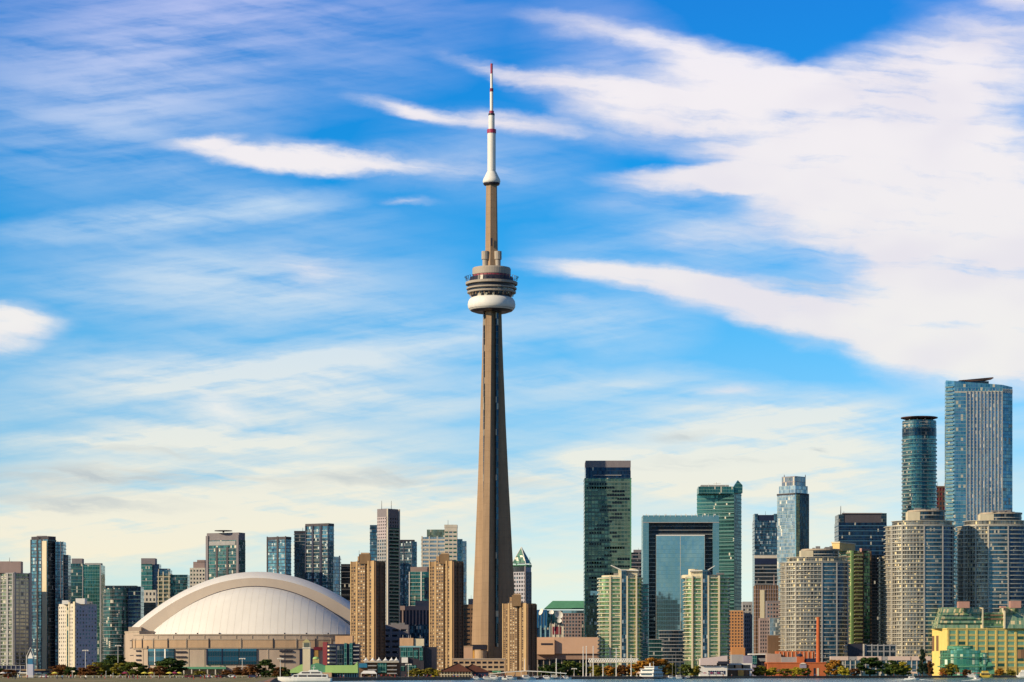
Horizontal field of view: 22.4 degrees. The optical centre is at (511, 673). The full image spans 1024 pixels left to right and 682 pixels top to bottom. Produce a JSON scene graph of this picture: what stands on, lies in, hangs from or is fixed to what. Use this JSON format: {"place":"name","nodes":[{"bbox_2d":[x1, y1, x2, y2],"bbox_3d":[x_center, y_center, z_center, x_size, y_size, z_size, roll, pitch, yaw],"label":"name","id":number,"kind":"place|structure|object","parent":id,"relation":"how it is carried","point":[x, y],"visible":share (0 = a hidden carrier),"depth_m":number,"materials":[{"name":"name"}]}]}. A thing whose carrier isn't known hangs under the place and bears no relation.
{"place":"outdoors","nodes":[
{"label":"outdoors","id":0,"kind":"place"},
{"bbox_2d":[0,557,31,664],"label":"apartment tower","id":1,"kind":"structure","parent":0,"point":[15,613],"depth_m":2255.63,"materials":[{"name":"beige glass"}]},
{"bbox_2d":[30,536,70,674],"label":"glass tower","id":2,"kind":"structure","parent":0,"point":[50,565],"depth_m":2305.70,"materials":[{"name":"glass"}]},
{"bbox_2d":[59,598,96,675],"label":"apartment block","id":3,"kind":"structure","parent":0,"point":[77,626],"depth_m":2006.20,"materials":[{"name":"white concrete"}]},
{"bbox_2d":[71,558,104,661],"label":"glass tower","id":4,"kind":"structure","parent":0,"point":[88,581],"depth_m":2500.00,"materials":[{"name":"glass"}]},
{"bbox_2d":[103,586,143,671],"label":"apartment tower","id":5,"kind":"structure","parent":0,"point":[123,608],"depth_m":2401.93,"materials":[{"name":"teal glass"}]},
{"bbox_2d":[0,677,277,681],"bbox_3d":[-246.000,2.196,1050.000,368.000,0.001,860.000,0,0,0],"label":"lawn","id":6,"kind":"structure","parent":0,"point":[118,679],"depth_m":923.55,"materials":[{"name":"green plant"}]},
{"bbox_2d":[0,665,25,676],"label":"school block","id":7,"kind":"structure","parent":6,"relation":"on","point":[17,668],"depth_m":1700.00,"materials":[{"name":"white concrete"}]},
{"bbox_2d":[26,647,33,676],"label":"play tower","id":8,"kind":"structure","parent":6,"relation":"on","point":[30,669],"depth_m":1396.00,"materials":[{"name":"white paint"}]},
{"bbox_2d":[17,669,52,676],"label":"lakeside pavilion","id":9,"kind":"structure","parent":6,"relation":"on","point":[43,671],"depth_m":1403.00,"materials":[{"name":"white paint"}]},
{"bbox_2d":[48,664,72,677],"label":"tree","id":10,"kind":"object","parent":6,"relation":"on","point":[58,669],"visible":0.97,"depth_m":1328.18,"materials":[{"name":"orange plant"}]},
{"bbox_2d":[77,665,98,676],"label":"tree","id":11,"kind":"object","parent":6,"relation":"on","point":[88,671],"visible":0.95,"depth_m":1347.63,"materials":[{"name":"orange plant"}]},
{"bbox_2d":[87,662,109,676],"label":"tree","id":12,"kind":"object","parent":6,"relation":"on","point":[102,668],"visible":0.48,"depth_m":1397.54,"materials":[{"name":"green plant"}]},
{"bbox_2d":[110,663,132,676],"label":"tree","id":13,"kind":"object","parent":6,"relation":"on","point":[115,670],"visible":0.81,"depth_m":1378.02,"materials":[{"name":"green plant"}]},
{"bbox_2d":[118,662,146,675],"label":"tree","id":14,"kind":"object","parent":6,"relation":"on","point":[127,666],"visible":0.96,"depth_m":1367.87,"materials":[{"name":"green plant"}]},
{"bbox_2d":[0,673,288,676],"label":"hedge","id":15,"kind":"object","parent":6,"relation":"on","point":[286,675],"visible":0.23,"depth_m":1469.04,"materials":[{"name":"green plant"}]},
{"bbox_2d":[148,666,167,677],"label":"tree","id":16,"kind":"object","parent":6,"relation":"on","point":[158,671],"visible":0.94,"depth_m":1347.91,"materials":[{"name":"orange plant"}]},
{"bbox_2d":[154,657,188,677],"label":"tree","id":17,"kind":"object","parent":6,"relation":"on","point":[167,662],"visible":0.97,"depth_m":1357.75,"materials":[{"name":"green plant"}]},
{"bbox_2d":[231,667,248,677],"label":"tree","id":18,"kind":"object","parent":6,"relation":"on","point":[237,671],"visible":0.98,"depth_m":1347.84,"materials":[{"name":"orange plant"}]},
{"bbox_2d":[243,664,261,675],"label":"tree","id":19,"kind":"object","parent":6,"relation":"on","point":[252,670],"visible":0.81,"depth_m":1377.05,"materials":[{"name":"orange plant"}]},
{"bbox_2d":[255,659,275,676],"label":"tree","id":20,"kind":"object","parent":6,"relation":"on","point":[265,671],"visible":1,"depth_m":1378.72,"materials":[{"name":"green plant"}]},
{"bbox_2d":[144,590,157,615],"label":"apartment block","id":21,"kind":"structure","parent":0,"point":[150,600],"depth_m":2849.60,"materials":[{"name":"beige concrete"}]},
{"bbox_2d":[141,558,172,589],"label":"apartment tower","id":22,"kind":"structure","parent":0,"point":[150,568],"depth_m":2900.00,"materials":[{"name":"glass"}]},
{"bbox_2d":[157,572,189,605],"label":"apartment tower","id":23,"kind":"structure","parent":0,"point":[170,586],"depth_m":2701.00,"materials":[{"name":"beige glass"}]},
{"bbox_2d":[190,560,205,586],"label":"apartment block","id":24,"kind":"structure","parent":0,"point":[198,573],"depth_m":2899.62,"materials":[{"name":"beige concrete"}]},
{"bbox_2d":[206,530,245,580],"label":"apartment tower","id":25,"kind":"structure","parent":0,"point":[225,553],"depth_m":2607.90,"materials":[{"name":"glass"}]},
{"bbox_2d":[266,536,291,575],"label":"apartment tower","id":26,"kind":"structure","parent":0,"point":[278,552],"depth_m":2704.43,"materials":[{"name":"glass"}]},
{"bbox_2d":[293,531,304,579],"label":"apartment tower","id":27,"kind":"structure","parent":0,"point":[299,554],"depth_m":2720.00,"materials":[{"name":"glass"}]},
{"bbox_2d":[305,523,340,595],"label":"apartment tower","id":28,"kind":"structure","parent":0,"point":[322,566],"depth_m":2656.80,"materials":[{"name":"glass"}]},
{"bbox_2d":[341,564,349,601],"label":"office block","id":29,"kind":"structure","parent":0,"point":[345,581],"depth_m":2800.00,"materials":[{"name":"glass"}]},
{"bbox_2d":[370,525,376,560],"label":"glass tower","id":30,"kind":"structure","parent":0,"point":[373,540],"depth_m":2500.00,"materials":[{"name":"blue glass"}]},
{"bbox_2d":[359,661,400,676],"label":"terrace building","id":31,"kind":"structure","parent":0,"point":[388,668],"depth_m":1653.00,"materials":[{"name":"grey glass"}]},
{"bbox_2d":[377,504,399,624],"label":"apartment tower","id":32,"kind":"structure","parent":0,"point":[388,536],"depth_m":2454.22,"materials":[{"name":"grey glass"}]},
{"bbox_2d":[385,623,409,659],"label":"office block","id":33,"kind":"structure","parent":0,"point":[395,633],"depth_m":2299.22,"materials":[{"name":"blue glass"}]},
{"bbox_2d":[58,676,747,681],"bbox_3d":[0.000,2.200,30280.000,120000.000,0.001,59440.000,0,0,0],"label":"ground","id":34,"kind":"structure","parent":0,"point":[437,676],"depth_m":1804.47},
{"bbox_2d":[101,655,126,671],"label":"tree","id":35,"kind":"object","parent":34,"relation":"on","point":[112,659],"visible":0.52,"depth_m":1697.01,"materials":[{"name":"green plant"}]},
{"bbox_2d":[124,572,349,675],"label":"domed stadium","id":36,"kind":"object","parent":34,"relation":"on","point":[215,626],"visible":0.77,"depth_m":2155.52,"materials":[{"name":"concrete"}]},
{"bbox_2d":[208,649,220,663],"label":"window","id":37,"kind":"structure","parent":36,"relation":"in","point":[214,655],"depth_m":2127.19,"materials":[{"name":"blue glass"}]},
{"bbox_2d":[223,649,238,663],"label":"window","id":38,"kind":"structure","parent":36,"relation":"in","point":[230,656],"depth_m":2126.67,"materials":[{"name":"blue glass"}]},
{"bbox_2d":[239,649,256,663],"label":"window","id":39,"kind":"structure","parent":36,"relation":"in","point":[250,655],"depth_m":2126.67,"materials":[{"name":"blue glass"}]},
{"bbox_2d":[302,639,310,670],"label":"clock tower","id":40,"kind":"structure","parent":34,"relation":"on","point":[306,654],"depth_m":1400.00,"materials":[{"name":"white paint"}]},
{"bbox_2d":[290,657,358,676],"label":"harbour pavilion","id":41,"kind":"structure","parent":34,"relation":"on","point":[341,670],"depth_m":1448.50,"materials":[{"name":"green metal"}]},
{"bbox_2d":[323,636,360,664],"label":"terrace apartments","id":42,"kind":"structure","parent":34,"relation":"on","point":[343,650],"depth_m":1900.00,"materials":[{"name":"teal glass"}]},
{"bbox_2d":[350,553,384,661],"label":"brick apartment tower","id":43,"kind":"structure","parent":34,"relation":"on","point":[367,602],"depth_m":2125.10,"materials":[{"name":"brown brick"}]},
{"bbox_2d":[352,561,377,659],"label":"window","id":44,"kind":"structure","parent":43,"relation":"in","point":[358,561],"depth_m":2125.63,"materials":[{"name":"glass"}]},
{"bbox_2d":[440,663,489,676],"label":"boathouse","id":45,"kind":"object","parent":34,"relation":"on","point":[458,669],"visible":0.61,"depth_m":1441.00,"materials":[{"name":"stone"}]},
{"bbox_2d":[537,664,554,675],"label":"tree","id":46,"kind":"object","parent":34,"relation":"on","point":[546,670],"visible":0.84,"depth_m":1597.54,"materials":[{"name":"green plant"}]},
{"bbox_2d":[547,663,567,676],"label":"tree","id":47,"kind":"object","parent":34,"relation":"on","point":[562,667],"visible":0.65,"depth_m":1637.56,"materials":[{"name":"green plant"}]},
{"bbox_2d":[537,601,583,627],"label":"building","id":48,"kind":"structure","parent":34,"relation":"on","point":[546,618],"depth_m":2704.00,"materials":[{"name":"green metal"}]},
{"bbox_2d":[560,661,579,675],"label":"tree","id":49,"kind":"object","parent":34,"relation":"on","point":[568,664],"visible":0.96,"depth_m":1647.87,"materials":[{"name":"green plant"}]},
{"bbox_2d":[587,665,602,675],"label":"tree","id":50,"kind":"object","parent":34,"relation":"on","point":[598,670],"visible":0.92,"depth_m":1678.44,"materials":[{"name":"green plant"}]},
{"bbox_2d":[588,658,638,675],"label":"truss canopy","id":51,"kind":"object","parent":34,"relation":"on","point":[611,660],"visible":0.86,"depth_m":1790.00,"materials":[{"name":"white metal"}]},
{"bbox_2d":[614,665,629,675],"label":"tree","id":52,"kind":"object","parent":34,"relation":"on","point":[620,670],"visible":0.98,"depth_m":1697.09,"materials":[{"name":"orange plant"}]},
{"bbox_2d":[624,664,643,675],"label":"tree","id":53,"kind":"object","parent":34,"relation":"on","point":[636,667],"visible":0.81,"depth_m":1698.76,"materials":[{"name":"orange plant"}]},
{"bbox_2d":[634,657,660,674],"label":"tree","id":54,"kind":"object","parent":34,"relation":"on","point":[648,660],"visible":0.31,"depth_m":1756.41,"materials":[{"name":"orange plant"}]},
{"bbox_2d":[677,664,693,675],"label":"tree","id":55,"kind":"object","parent":34,"relation":"on","point":[685,667],"visible":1,"depth_m":1738.09,"materials":[{"name":"green plant"}]},
{"bbox_2d":[699,656,728,675],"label":"restaurant","id":56,"kind":"structure","parent":34,"relation":"on","point":[714,664],"depth_m":1830.70,"materials":[{"name":"white paint"}]},
{"bbox_2d":[727,663,751,675],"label":"restaurant","id":57,"kind":"structure","parent":34,"relation":"on","point":[739,669],"depth_m":1840.00,"materials":[{"name":"beige concrete"}]},
{"bbox_2d":[752,665,767,675],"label":"tree","id":58,"kind":"object","parent":34,"relation":"on","point":[760,670],"visible":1,"depth_m":1847.61,"materials":[{"name":"green plant"}]},
{"bbox_2d":[779,546,849,675],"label":"round condominium","id":59,"kind":"structure","parent":34,"relation":"on","point":[814,583],"depth_m":2252.51,"materials":[{"name":"beige concrete"}]},
{"bbox_2d":[884,508,954,659],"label":"round condominium","id":60,"kind":"structure","parent":34,"relation":"on","point":[919,563],"depth_m":2262.21,"materials":[{"name":"beige concrete"}]},
{"bbox_2d":[916,649,928,675],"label":"conifer tree","id":61,"kind":"object","parent":34,"relation":"on","point":[922,666],"visible":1,"depth_m":2018.47,"materials":[{"name":"green plant"}]},
{"bbox_2d":[932,601,1023,675],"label":"harbour terminal","id":62,"kind":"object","parent":34,"relation":"on","point":[975,640],"visible":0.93,"depth_m":2234.69,"materials":[{"name":"yellow concrete"}]},
{"bbox_2d":[955,510,1023,612],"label":"round condominium","id":63,"kind":"structure","parent":34,"relation":"on","point":[990,562],"depth_m":2291.96,"materials":[{"name":"beige glass"}]},
{"bbox_2d":[400,540,416,605],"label":"glass tower","id":64,"kind":"structure","parent":0,"point":[408,554],"depth_m":2704.19,"materials":[{"name":"glass"}]},
{"bbox_2d":[400,601,428,646],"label":"office block","id":65,"kind":"structure","parent":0,"point":[416,617],"depth_m":2478.80,"materials":[{"name":"blue glass"}]},
{"bbox_2d":[399,636,436,676],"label":"glazed shop block","id":66,"kind":"structure","parent":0,"point":[416,653],"depth_m":1750.00,"materials":[{"name":"teal glass"}]},
{"bbox_2d":[409,567,428,605],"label":"office block","id":67,"kind":"structure","parent":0,"point":[418,583],"depth_m":2550.00,"materials":[{"name":"teal glass"}]},
{"bbox_2d":[421,525,466,603],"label":"office tower","id":68,"kind":"structure","parent":0,"point":[434,542],"depth_m":2600.00,"materials":[{"name":"concrete"}]},
{"bbox_2d":[429,550,463,674],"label":"brick apartment tower","id":69,"kind":"structure","parent":0,"point":[446,607],"depth_m":2085.02,"materials":[{"name":"brown brick"}]},
{"bbox_2d":[433,561,460,669],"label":"window","id":70,"kind":"structure","parent":69,"relation":"in","point":[437,561],"depth_m":2087.07,"materials":[{"name":"glass"}]},
{"bbox_2d":[464,599,472,645],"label":"office block","id":71,"kind":"structure","parent":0,"point":[468,612],"depth_m":2549.52,"materials":[{"name":"brown concrete"}]},
{"bbox_2d":[452,658,505,675],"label":"parking garage","id":72,"kind":"structure","parent":0,"point":[494,665],"depth_m":1849.50,"materials":[{"name":"beige concrete"}]},
{"bbox_2d":[464,63,518,657],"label":"communication tower","id":73,"kind":"structure","parent":0,"point":[491,284],"depth_m":2394.76,"materials":[{"name":"concrete"}]},
{"bbox_2d":[0,0,1023,609],"label":"sky","id":74,"kind":"structure","parent":0,"point":[745,241],"materials":[{"name":"blue"}]},
{"bbox_2d":[502,594,536,675],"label":"brick apartment tower","id":75,"kind":"structure","parent":0,"point":[519,631],"depth_m":2044.91,"materials":[{"name":"brown brick"}]},
{"bbox_2d":[504,601,529,669],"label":"window","id":76,"kind":"structure","parent":75,"relation":"in","point":[510,601],"depth_m":2045.20,"materials":[{"name":"glass"}]},
{"bbox_2d":[513,547,531,602],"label":"office tower","id":77,"kind":"structure","parent":0,"point":[523,581],"depth_m":2804.08,"materials":[{"name":"stone"}]},
{"bbox_2d":[537,623,563,636],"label":"studio block","id":78,"kind":"structure","parent":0,"point":[554,630],"depth_m":2500.00,"materials":[{"name":"white concrete"}]},
{"bbox_2d":[536,637,597,675],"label":"exhibition hall","id":79,"kind":"structure","parent":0,"point":[550,650],"depth_m":2330.00,"materials":[{"name":"beige concrete"}]},
{"bbox_2d":[562,611,583,636],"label":"broadcast block","id":80,"kind":"structure","parent":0,"point":[573,621],"depth_m":2599.52,"materials":[{"name":"pink concrete"}]},
{"bbox_2d":[583,461,631,636],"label":"office tower","id":81,"kind":"structure","parent":0,"point":[607,514],"depth_m":2450.00,"materials":[{"name":"glass"}]},
{"bbox_2d":[597,565,648,675],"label":"condominium tower","id":82,"kind":"structure","parent":0,"point":[623,611],"depth_m":2080.43,"materials":[{"name":"beige glass"}]},
{"bbox_2d":[631,548,640,576],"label":"office tower","id":83,"kind":"structure","parent":0,"point":[635,559],"depth_m":2900.00,"materials":[{"name":"stone"}]},
{"bbox_2d":[264,676,1015,681],"bbox_3d":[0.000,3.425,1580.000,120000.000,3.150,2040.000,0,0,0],"label":"quay","id":84,"kind":"structure","parent":0,"point":[465,678],"depth_m":1604.24,"materials":[{"name":"grey concrete"}]},
{"bbox_2d":[945,663,959,675],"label":"tree","id":85,"kind":"object","parent":84,"relation":"on","point":[950,668],"visible":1,"depth_m":2077.89,"materials":[{"name":"green plant"}]},
{"bbox_2d":[332,678,1023,681],"bbox_3d":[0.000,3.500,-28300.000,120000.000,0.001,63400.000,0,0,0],"label":"water","id":86,"kind":"structure","parent":0,"point":[799,680],"depth_m":1266.30,"materials":[{"name":"blue liquid"}]},
{"bbox_2d":[278,668,331,681],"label":"motor yacht","id":87,"kind":"object","parent":86,"relation":"on","point":[313,675],"visible":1,"depth_m":958.07,"materials":[{"name":"white paint"}]},
{"bbox_2d":[639,662,663,678],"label":"paddle steamer","id":88,"kind":"object","parent":86,"relation":"on","point":[651,672],"visible":0.97,"depth_m":1634.78,"materials":[{"name":"white paint"}]},
{"bbox_2d":[641,514,718,675],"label":"framed office block","id":89,"kind":"structure","parent":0,"point":[674,548],"depth_m":2399.40,"materials":[{"name":"teal glass"}]},
{"bbox_2d":[681,566,729,675],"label":"condominium tower","id":90,"kind":"structure","parent":0,"point":[706,612],"depth_m":2080.21,"materials":[{"name":"beige glass"}]},
{"bbox_2d":[697,480,742,609],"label":"office tower","id":91,"kind":"structure","parent":0,"point":[723,502],"depth_m":2654.20,"materials":[{"name":"teal glass"}]},
{"bbox_2d":[729,610,744,662],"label":"office block","id":92,"kind":"structure","parent":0,"point":[736,632],"depth_m":2349.52,"materials":[{"name":"orange concrete"}]},
{"bbox_2d":[741,602,751,655],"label":"office block","id":93,"kind":"structure","parent":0,"point":[746,607],"depth_m":2992.00,"materials":[{"name":"glass"}]},
{"bbox_2d":[730,654,764,675],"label":"exhibition hall","id":94,"kind":"structure","parent":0,"point":[756,660],"depth_m":2001.00,"materials":[{"name":"grey metal"}]},
{"bbox_2d":[752,511,776,655],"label":"office tower","id":95,"kind":"structure","parent":0,"point":[764,549],"depth_m":2900.00,"materials":[{"name":"blue glass"}]},
{"bbox_2d":[753,580,778,655],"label":"hotel tower","id":96,"kind":"structure","parent":0,"point":[763,594],"depth_m":2400.00,"materials":[{"name":"brown concrete"}]},
{"bbox_2d":[759,601,779,653],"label":"hotel tower","id":97,"kind":"structure","parent":0,"point":[769,634],"depth_m":2301.52,"materials":[{"name":"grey concrete"}]},
{"bbox_2d":[777,475,808,600],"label":"office tower","id":98,"kind":"structure","parent":0,"point":[793,518],"depth_m":2608.78,"materials":[{"name":"glass"}]},
{"bbox_2d":[764,617,825,675],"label":"brick power house","id":99,"kind":"structure","parent":0,"point":[778,660],"depth_m":1953.74,"materials":[{"name":"orange brick"}]},
{"bbox_2d":[831,542,871,643],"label":"apartment tower","id":100,"kind":"structure","parent":0,"point":[860,597],"depth_m":2334.22,"materials":[{"name":"green glass"}]},
{"bbox_2d":[834,507,886,643],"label":"office tower","id":101,"kind":"structure","parent":0,"point":[864,530],"depth_m":2700.00,"materials":[{"name":"blue glass"}]},
{"bbox_2d":[844,644,896,655],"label":"podium block","id":102,"kind":"structure","parent":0,"point":[870,649],"depth_m":2149.50,"materials":[{"name":"concrete"}]},
{"bbox_2d":[827,656,931,675],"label":"podium block","id":103,"kind":"structure","parent":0,"point":[849,662],"depth_m":2120.00,"materials":[{"name":"beige concrete"}]},
{"bbox_2d":[877,556,884,643],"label":"apartment tower","id":104,"kind":"structure","parent":0,"point":[881,599],"depth_m":2354.00,"materials":[{"name":"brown glass"}]},
{"bbox_2d":[901,416,937,519],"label":"round tower","id":105,"kind":"structure","parent":0,"point":[919,462],"depth_m":2652.44,"materials":[{"name":"teal glass"}]},
{"bbox_2d":[936,483,944,509],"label":"tower under construction","id":106,"kind":"structure","parent":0,"point":[940,498],"depth_m":2899.42,"materials":[{"name":"metal"}]},
{"bbox_2d":[945,377,1012,606],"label":"glass skyscraper","id":107,"kind":"structure","parent":0,"point":[978,445],"depth_m":2550.22,"materials":[{"name":"glass"}]},
{"label":"promenade pavement","id":108,"kind":"structure","parent":0,"visible":0},
{"bbox_2d":[825,660,842,675],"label":"tree","id":109,"kind":"object","parent":108,"relation":"on","point":[831,665],"visible":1,"depth_m":1917.73,"materials":[{"name":"orange plant"}]},
{"bbox_2d":[855,657,884,675],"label":"tree","id":110,"kind":"object","parent":108,"relation":"on","point":[871,663],"visible":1,"depth_m":1946.98,"materials":[{"name":"green plant"}]},
{"bbox_2d":[883,660,899,675],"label":"tree","id":111,"kind":"object","parent":108,"relation":"on","point":[888,668],"visible":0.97,"depth_m":1976.37,"materials":[{"name":"green plant"}]},
{"bbox_2d":[890,663,906,675],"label":"tree","id":112,"kind":"object","parent":108,"relation":"on","point":[901,670],"visible":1,"depth_m":1972.64,"materials":[{"name":"green plant"}]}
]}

